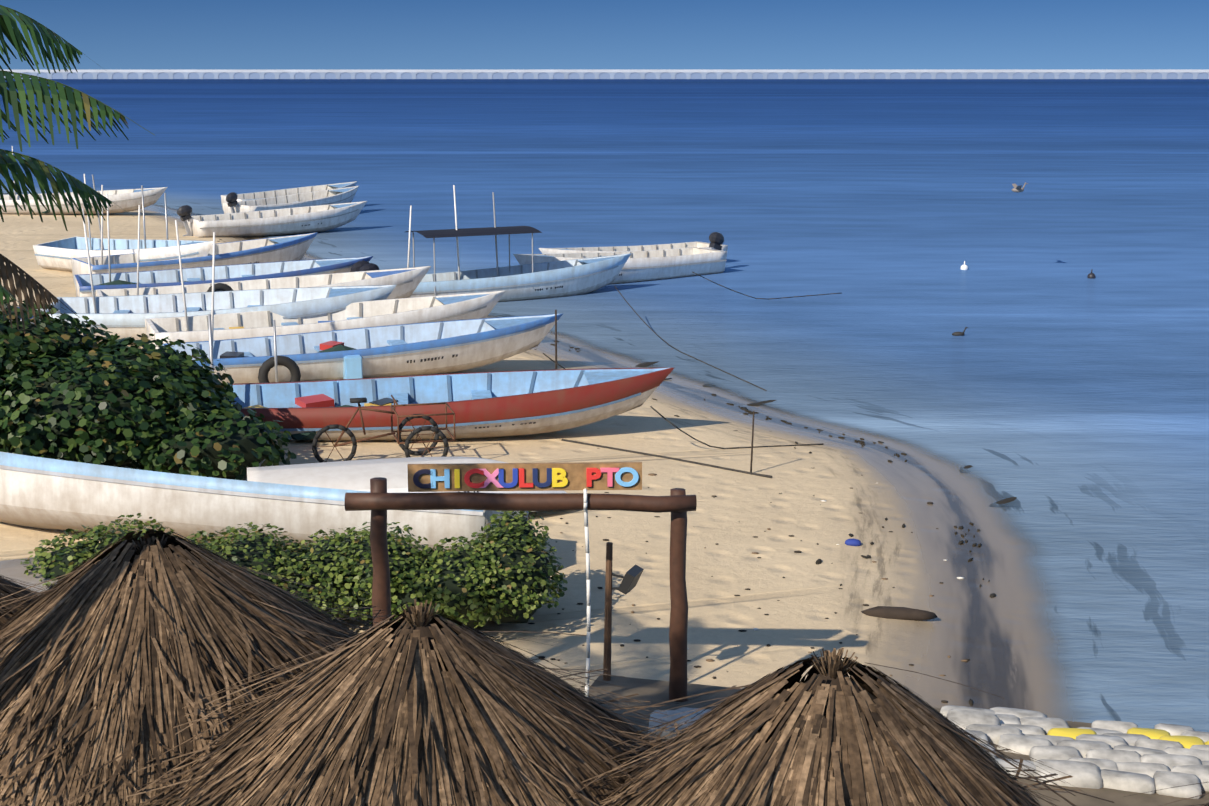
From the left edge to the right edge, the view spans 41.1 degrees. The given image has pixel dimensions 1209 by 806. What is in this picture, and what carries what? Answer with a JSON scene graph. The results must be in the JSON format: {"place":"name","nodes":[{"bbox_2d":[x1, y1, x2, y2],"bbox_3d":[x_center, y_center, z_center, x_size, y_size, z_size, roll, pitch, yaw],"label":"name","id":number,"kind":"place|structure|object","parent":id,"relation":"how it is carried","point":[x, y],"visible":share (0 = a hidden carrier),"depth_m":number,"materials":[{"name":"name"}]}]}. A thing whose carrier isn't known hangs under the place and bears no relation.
{"place":"outdoors","nodes":[
{"label":"outdoors","id":0,"kind":"place"},
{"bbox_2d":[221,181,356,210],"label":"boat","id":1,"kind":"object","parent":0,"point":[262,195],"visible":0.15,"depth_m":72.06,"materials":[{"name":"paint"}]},
{"bbox_2d":[0,193,1070,720],"bbox_3d":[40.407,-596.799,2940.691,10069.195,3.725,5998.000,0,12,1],"label":"beach sand","id":2,"kind":"structure","parent":0,"point":[922,555],"depth_m":20.46,"materials":[{"name":"beige sand"}]},
{"bbox_2d":[0,558,50,638],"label":"palapa","id":3,"kind":"structure","parent":2,"relation":"on","point":[7,587],"depth_m":10.64,"materials":[{"name":"brown plant"}]},
{"bbox_2d":[0,557,58,593],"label":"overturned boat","id":4,"kind":"object","parent":2,"relation":"on","point":[15,569],"visible":0.15,"depth_m":16.46,"materials":[{"name":"paint"}]},
{"bbox_2d":[18,307,59,323],"bbox_3d":[-13.174,-1.848,32.932,3.562,1.598,3.994,-2,12,-9],"label":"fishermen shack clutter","id":5,"kind":"object","parent":2,"relation":"on","point":[42,310],"visible":0.02,"depth_m":34.25,"materials":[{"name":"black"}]},
{"bbox_2d":[0,5,153,380],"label":"coconut palm","id":6,"kind":"object","parent":2,"relation":"on","point":[40,170],"visible":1,"depth_m":7.58,"materials":[{"name":"green plant"}]},
{"bbox_2d":[0,146,166,214],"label":"boat","id":7,"kind":"object","parent":2,"relation":"on","point":[127,200],"visible":0.48,"depth_m":67.26,"materials":[{"name":"paint"}]},
{"bbox_2d":[33,174,212,271],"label":"boat","id":8,"kind":"object","parent":2,"relation":"on","point":[58,255],"visible":0.5,"depth_m":46.72,"materials":[{"name":"paint"}]},
{"bbox_2d":[141,185,146,247],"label":"pole cluster","id":9,"kind":"object","parent":2,"relation":"on","point":[143,216],"visible":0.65,"depth_m":46.48,"materials":[{"name":"white wood"}]},
{"bbox_2d":[0,299,295,479],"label":"sea grape bush","id":10,"kind":"object","parent":2,"relation":"on","point":[71,392],"visible":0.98,"depth_m":22.16,"materials":[{"name":"green plant"}]},
{"bbox_2d":[164,193,167,239],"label":"pole cluster","id":11,"kind":"object","parent":2,"relation":"on","point":[166,216],"visible":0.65,"depth_m":46.64,"materials":[{"name":"white wood"}]},
{"bbox_2d":[71,185,317,283],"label":"boat","id":12,"kind":"object","parent":2,"relation":"on","point":[284,248],"visible":0.52,"depth_m":45.21,"materials":[{"name":"paint"}]},
{"bbox_2d":[0,529,391,805],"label":"palapa","id":13,"kind":"structure","parent":2,"relation":"on","point":[117,657],"depth_m":9.59,"materials":[{"name":"brown"}]},
{"bbox_2d":[208,314,213,374],"bbox_3d":[-6.277,-0.404,25.813,0.055,2.050,0.055,5,13,23],"label":"pole","id":14,"kind":"object","parent":2,"relation":"on","point":[210,337],"visible":0.35,"depth_m":25.67,"materials":[{"name":"white metal"}]},
{"bbox_2d":[45,208,395,344],"bbox_3d":[-8.224,-2.704,34.767,7.420,2.800,2.084,-1,16,-6],"label":"boat","id":15,"kind":"object","parent":2,"relation":"on","point":[124,317],"visible":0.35,"depth_m":35.36,"materials":[{"name":"paint"}]},
{"bbox_2d":[74,194,372,296],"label":"boat","id":16,"kind":"object","parent":2,"relation":"on","point":[203,275],"visible":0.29,"depth_m":42.10,"materials":[{"name":"paint"}]},
{"bbox_2d":[96,205,430,298],"bbox_3d":[-7.876,-3.280,37.947,7.820,2.800,1.898,-4,15,-20],"label":"boat","id":17,"kind":"object","parent":2,"relation":"on","point":[406,281],"visible":0.25,"depth_m":38.85,"materials":[{"name":"paint"}]},
{"bbox_2d":[207,283,232,291],"bbox_3d":[-9.147,-2.515,38.391,0.700,0.700,0.180,-3,12,-16],"label":"tyre fender","id":18,"kind":"object","parent":17,"relation":"attached to","point":[221,287],"visible":0.27,"depth_m":38.28,"materials":[{"name":"black rubber"}]},
{"bbox_2d":[0,452,528,558],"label":"boat","id":19,"kind":"object","parent":2,"relation":"on","point":[49,494],"visible":0.6,"depth_m":18.84,"materials":[{"name":"paint"}]},
{"bbox_2d":[177,201,366,237],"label":"boat","id":20,"kind":"object","parent":2,"relation":"on","point":[306,219],"visible":0.92,"depth_m":60.73,"materials":[{"name":"paint"}]},
{"bbox_2d":[273,320,277,381],"bbox_3d":[-5.727,-0.628,28.109,0.046,1.650,0.046,5,13,23],"label":"pole cluster","id":21,"kind":"object","parent":2,"relation":"on","point":[275,353],"visible":0.65,"depth_m":28.04,"materials":[{"name":"white wood"}]},
{"bbox_2d":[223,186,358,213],"bbox_3d":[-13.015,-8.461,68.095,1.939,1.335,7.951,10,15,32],"label":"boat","id":22,"kind":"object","parent":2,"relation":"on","point":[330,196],"visible":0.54,"depth_m":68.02,"materials":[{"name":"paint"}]},
{"bbox_2d":[20,511,567,627],"bbox_3d":[-3.297,1.779,17.176,5.779,1.142,2.114,0,12,1],"label":"hedge","id":23,"kind":"object","parent":2,"relation":"on","point":[504,571],"visible":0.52,"depth_m":16.74,"materials":[{"name":"green plant"}]},
{"bbox_2d":[145,220,505,348],"bbox_3d":[-5.651,-2.443,33.781,7.620,2.800,1.780,-5,16,-23],"label":"boat","id":24,"kind":"object","parent":2,"relation":"on","point":[387,312],"visible":0.38,"depth_m":33.95,"materials":[{"name":"paint"}]},
{"bbox_2d":[343,355,362,378],"bbox_3d":[-4.713,-0.586,30.191,0.320,0.620,0.360,-3,12,-16],"label":"plastic container","id":25,"kind":"object","parent":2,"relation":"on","point":[353,369],"visible":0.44,"depth_m":30.01,"materials":[{"name":"paint"}]},
{"bbox_2d":[163,232,562,383],"bbox_3d":[-4.445,-1.886,31.053,7.820,2.800,1.932,-5,15,-22],"label":"boat","id":26,"kind":"object","parent":2,"relation":"on","point":[426,348],"visible":0.85,"depth_m":31.22,"materials":[{"name":"paint"}]},
{"bbox_2d":[258,355,300,382],"bbox_3d":[-5.951,-0.487,29.515,0.780,0.780,0.180,-3,12,-16],"label":"tyre fender","id":27,"kind":"object","parent":26,"relation":"attached to","point":[267,365],"visible":0.52,"depth_m":29.41,"materials":[{"name":"black rubber"}]},
{"bbox_2d":[312,395,455,462],"bbox_3d":[-3.308,0.421,23.977,2.077,1.022,0.959,-3,12,-14],"label":"cargo tricycle","id":28,"kind":"object","parent":2,"relation":"on","point":[436,430],"visible":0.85,"depth_m":23.83,"materials":[{"name":"metal"}]},
{"bbox_2d":[127,599,683,805],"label":"palapa","id":29,"kind":"structure","parent":2,"relation":"on","point":[414,706],"depth_m":8.62,"materials":[{"name":"brown"}]},
{"bbox_2d":[247,457,565,511],"bbox_3d":[-2.434,1.128,21.186,4.420,0.740,1.600,-3,12,-14],"label":"overturned boat","id":30,"kind":"object","parent":2,"relation":"on","point":[357,475],"visible":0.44,"depth_m":20.65,"materials":[{"name":"paint"}]},
{"bbox_2d":[229,368,673,441],"bbox_3d":[-2.526,0.006,26.155,7.420,1.019,1.937,-1,15,-7],"label":"red boat","id":31,"kind":"object","parent":2,"relation":"on","point":[502,403],"visible":0.79,"depth_m":26.05,"materials":[{"name":"paint"}]},
{"bbox_2d":[345,462,696,701],"bbox_3d":[-0.733,1.860,14.440,3.080,2.733,0.335,0,12,-2],"label":"sign frame","id":32,"kind":"object","parent":2,"relation":"on","point":[378,501],"visible":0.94,"depth_m":14.15,"materials":[{"name":"brown wood"}]},
{"bbox_2d":[413,469,432,488],"bbox_3d":[-1.584,0.661,14.078,0.176,0.172,0.028,0,12,-2],"label":"sign letter","id":33,"kind":"object","parent":32,"relation":"attached to","point":[417,474],"visible":0.94,"depth_m":14.06,"materials":[{"name":"blue paint"}]},
{"bbox_2d":[430,469,449,487],"bbox_3d":[-1.436,0.660,14.084,0.167,0.168,0.028,0,12,-2],"label":"sign letter","id":34,"kind":"object","parent":32,"relation":"attached to","point":[434,478],"visible":1,"depth_m":14.07,"materials":[{"name":"blue paint"}]},
{"bbox_2d":[454,469,459,487],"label":"sign letter","id":35,"kind":"object","parent":32,"relation":"attached to","point":[457,477],"visible":1,"depth_m":14.07,"materials":[{"name":"yellow paint"}]},
{"bbox_2d":[464,468,483,487],"bbox_3d":[-1.139,0.658,14.094,0.176,0.172,0.028,0,12,-2],"label":"sign letter","id":36,"kind":"object","parent":32,"relation":"attached to","point":[468,474],"visible":1,"depth_m":14.08,"materials":[{"name":"red paint"}]},
{"bbox_2d":[479,468,503,487],"bbox_3d":[-0.991,0.657,14.100,0.222,0.168,0.028,0,12,-2],"label":"sign letter","id":37,"kind":"object","parent":32,"relation":"attached to","point":[491,478],"visible":0.83,"depth_m":14.09,"materials":[{"name":"pink paint"}]},
{"bbox_2d":[498,468,517,487],"bbox_3d":[-0.842,0.657,14.105,0.169,0.170,0.028,0,12,-2],"label":"sign letter","id":38,"kind":"object","parent":32,"relation":"attached to","point":[514,482],"visible":0.98,"depth_m":14.09,"materials":[{"name":"blue paint"}]},
{"bbox_2d":[519,468,532,487],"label":"sign letter","id":39,"kind":"object","parent":32,"relation":"attached to","point":[521,478],"visible":0.94,"depth_m":14.10,"materials":[{"name":"red paint"}]},
{"bbox_2d":[532,468,551,487],"bbox_3d":[-0.545,0.655,14.116,0.169,0.170,0.028,0,12,-2],"label":"sign letter","id":40,"kind":"object","parent":32,"relation":"attached to","point":[535,478],"visible":1,"depth_m":14.10,"materials":[{"name":"blue paint"}]},
{"bbox_2d":[552,468,567,486],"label":"sign letter","id":41,"kind":"object","parent":32,"relation":"attached to","point":[561,476],"visible":1,"depth_m":14.11,"materials":[{"name":"yellow paint"}]},
{"bbox_2d":[586,468,600,486],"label":"sign letter","id":42,"kind":"object","parent":32,"relation":"attached to","point":[590,476],"visible":0.98,"depth_m":14.12,"materials":[{"name":"red paint"}]},
{"bbox_2d":[601,467,618,486],"bbox_3d":[0.048,0.649,14.137,0.165,0.168,0.028,0,12,-2],"label":"sign letter","id":43,"kind":"object","parent":32,"relation":"attached to","point":[609,471],"visible":0.98,"depth_m":14.12,"materials":[{"name":"pink paint"}]},
{"bbox_2d":[615,467,638,486],"bbox_3d":[0.196,0.648,14.142,0.206,0.172,0.028,0,12,-2],"label":"sign letter","id":44,"kind":"object","parent":32,"relation":"attached to","point":[633,481],"visible":1,"depth_m":14.13,"materials":[{"name":"blue paint"}]},
{"bbox_2d":[555,310,556,368],"bbox_3d":[-0.932,-1.006,31.086,0.041,1.600,0.041,5,13,23],"label":"post","id":45,"kind":"object","parent":2,"relation":"on","point":[555,339],"visible":0.65,"depth_m":31.02,"materials":[{"name":"brown wood"}]},
{"bbox_2d":[218,239,995,705],"bbox_3d":[-2.658,-1.461,36.877,7.017,0.152,50.384,-4,12,-19],"label":"seaweed wrack","id":46,"kind":"object","parent":2,"relation":"on","point":[992,595],"visible":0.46,"depth_m":25.61,"materials":[{"name":"black plant"}]},
{"bbox_2d":[543,353,671,379],"bbox_3d":[0.099,-0.714,31.329,3.313,0.907,0.023,-10,15,-40],"label":"beach line","id":47,"kind":"object","parent":2,"relation":"on","point":[564,368],"visible":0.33,"depth_m":30.43,"materials":[{"name":"brown fabric"}]},
{"bbox_2d":[603,542,643,680],"bbox_3d":[0.164,2.163,15.247,0.344,1.751,0.260,4,12,20],"label":"wooden post","id":48,"kind":"object","parent":2,"relation":"on","point":[631,577],"visible":0.88,"depth_m":15.14,"materials":[{"name":"brown wood"}]},
{"bbox_2d":[635,361,659,366],"bbox_3d":[0.916,-0.814,34.173,0.293,0.053,1.006,8,14,33],"label":"seaweed","id":49,"kind":"object","parent":2,"relation":"on","point":[646,364],"visible":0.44,"depth_m":34.06,"materials":[{"name":"black plant"}]},
{"bbox_2d":[561,439,771,477],"bbox_3d":[0.900,0.845,24.967,3.829,0.106,0.038,8,14,33],"label":"beach line","id":50,"kind":"object","parent":2,"relation":"on","point":[714,466],"visible":0.85,"depth_m":24.86,"materials":[{"name":"brown fabric"}]},
{"bbox_2d":[650,406,823,448],"bbox_3d":[2.150,0.364,25.785,3.095,0.886,0.023,-5,12,-21],"label":"beach line","id":51,"kind":"object","parent":2,"relation":"on","point":[732,447],"visible":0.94,"depth_m":25.80,"materials":[{"name":"brown fabric"}]},
{"bbox_2d":[528,349,969,702],"bbox_3d":[1.083,0.858,25.090,6.809,0.299,21.571,-1,12,-5],"label":"beach debris","id":52,"kind":"object","parent":2,"relation":"on","point":[754,629],"visible":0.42,"depth_m":18.39,"materials":[{"name":"brown"}]},
{"bbox_2d":[750,411,754,471],"bbox_3d":[2.206,0.664,24.090,0.058,1.101,0.030,0,12,1],"label":"beach stake","id":53,"kind":"object","parent":2,"relation":"on","point":[752,442],"depth_m":24.07,"materials":[{"name":"brown wood"}]},
{"bbox_2d":[747,400,775,405],"bbox_3d":[3.011,-0.002,30.216,1.064,0.051,0.281,-9,15,-38],"label":"seaweed","id":54,"kind":"object","parent":2,"relation":"on","point":[758,403],"visible":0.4,"depth_m":30.08,"materials":[{"name":"black plant"}]},
{"bbox_2d":[562,648,1113,805],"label":"palapa","id":55,"kind":"structure","parent":2,"relation":"on","point":[827,731],"depth_m":8.02,"materials":[{"name":"brown"}]},
{"bbox_2d":[845,538,860,545],"bbox_3d":[3.191,1.802,20.712,0.213,0.105,0.152,0,12,1],"label":"blue rag","id":56,"kind":"object","parent":2,"relation":"on","point":[853,542],"visible":0.85,"depth_m":20.66,"materials":[{"name":"blue fabric"}]},
{"bbox_2d":[584,675,1208,805],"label":"sandbag wall","id":57,"kind":"structure","parent":2,"relation":"on","point":[1115,762],"depth_m":13.48,"materials":[{"name":"white fabric"}]},
{"bbox_2d":[861,606,936,619],"bbox_3d":[3.296,2.362,18.035,0.850,0.146,0.156,2,12,8],"label":"drift log","id":58,"kind":"object","parent":2,"relation":"on","point":[898,613],"visible":0.88,"depth_m":17.98,"materials":[{"name":"brown wood"}]},
{"bbox_2d":[959,465,972,472],"bbox_3d":[5.680,1.022,25.251,0.215,0.046,0.684,5,13,25],"label":"seaweed","id":59,"kind":"object","parent":2,"relation":"on","point":[961,470],"visible":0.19,"depth_m":25.15,"materials":[{"name":"black plant"}]},
{"bbox_2d":[989,497,1016,506],"bbox_3d":[5.801,1.430,23.254,0.253,0.048,0.817,10,15,39],"label":"seaweed","id":60,"kind":"object","parent":2,"relation":"on","point":[1007,500],"visible":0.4,"depth_m":23.20,"materials":[{"name":"black plant"}]},
{"bbox_2d":[1124,782,1208,805],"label":"palapa edge","id":61,"kind":"object","parent":2,"relation":"on","point":[1206,804],"visible":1,"depth_m":7.78,"materials":[{"name":"brown"}]},
{"bbox_2d":[0,79,1208,731],"bbox_3d":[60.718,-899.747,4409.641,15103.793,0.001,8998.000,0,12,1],"label":"sea","id":62,"kind":"structure","parent":0,"point":[1058,393],"depth_m":60.22,"materials":[{"name":"blue liquid"}]},
{"bbox_2d":[350,185,630,301],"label":"boat","id":63,"kind":"object","parent":62,"relation":"on","point":[564,278],"visible":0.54,"depth_m":43.71,"materials":[{"name":"paint"}]},
{"bbox_2d":[4,69,1208,78],"bbox_3d":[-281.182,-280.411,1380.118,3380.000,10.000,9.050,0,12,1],"label":"pier","id":64,"kind":"structure","parent":62,"relation":"in","point":[724,74],"depth_m":1371.43,"materials":[{"name":"concrete"}]},
{"bbox_2d":[513,232,726,283],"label":"boat","id":65,"kind":"object","parent":62,"relation":"on","point":[647,265],"visible":0.67,"depth_m":48.19,"materials":[{"name":"paint"}]},
{"bbox_2d":[614,286,766,390],"bbox_3d":[1.692,-1.558,35.445,0.023,0.911,9.197,-4,12,-18],"label":"mooring line","id":66,"kind":"object","parent":62,"relation":"on","point":[685,353],"visible":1,"depth_m":35.21,"materials":[{"name":"black fabric"}]},
{"bbox_2d":[693,272,839,298],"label":"mooring line","id":67,"kind":"object","parent":62,"relation":"on","point":[765,298],"visible":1,"depth_m":43.78,"materials":[{"name":"black fabric"}]},
{"bbox_2d":[952,327,966,335],"bbox_3d":[8.350,-1.672,37.805,0.407,0.239,0.143,0,12,1],"label":"bird","id":68,"kind":"object","parent":62,"relation":"on","point":[958,334],"visible":0.96,"depth_m":37.77},
{"bbox_2d":[960,261,967,269],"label":"white buoy","id":69,"kind":"object","parent":62,"relation":"on","point":[964,267],"visible":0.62,"depth_m":50.36,"materials":[{"name":"white plastic"}]},
{"bbox_2d":[1087,269,1095,278],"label":"dark buoy","id":70,"kind":"object","parent":62,"relation":"on","point":[1091,275],"visible":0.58,"depth_m":48.26,"materials":[{"name":"grey plastic"}]},
{"bbox_2d":[0,0,1208,69],"label":"sky","id":71,"kind":"structure","parent":0,"point":[114,34],"materials":[{"name":"blue"}]},
{"bbox_2d":[1012,183,1026,192],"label":"pelican","id":72,"kind":"object","parent":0,"point":[1016,188],"visible":1,"depth_m":48.97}
]}

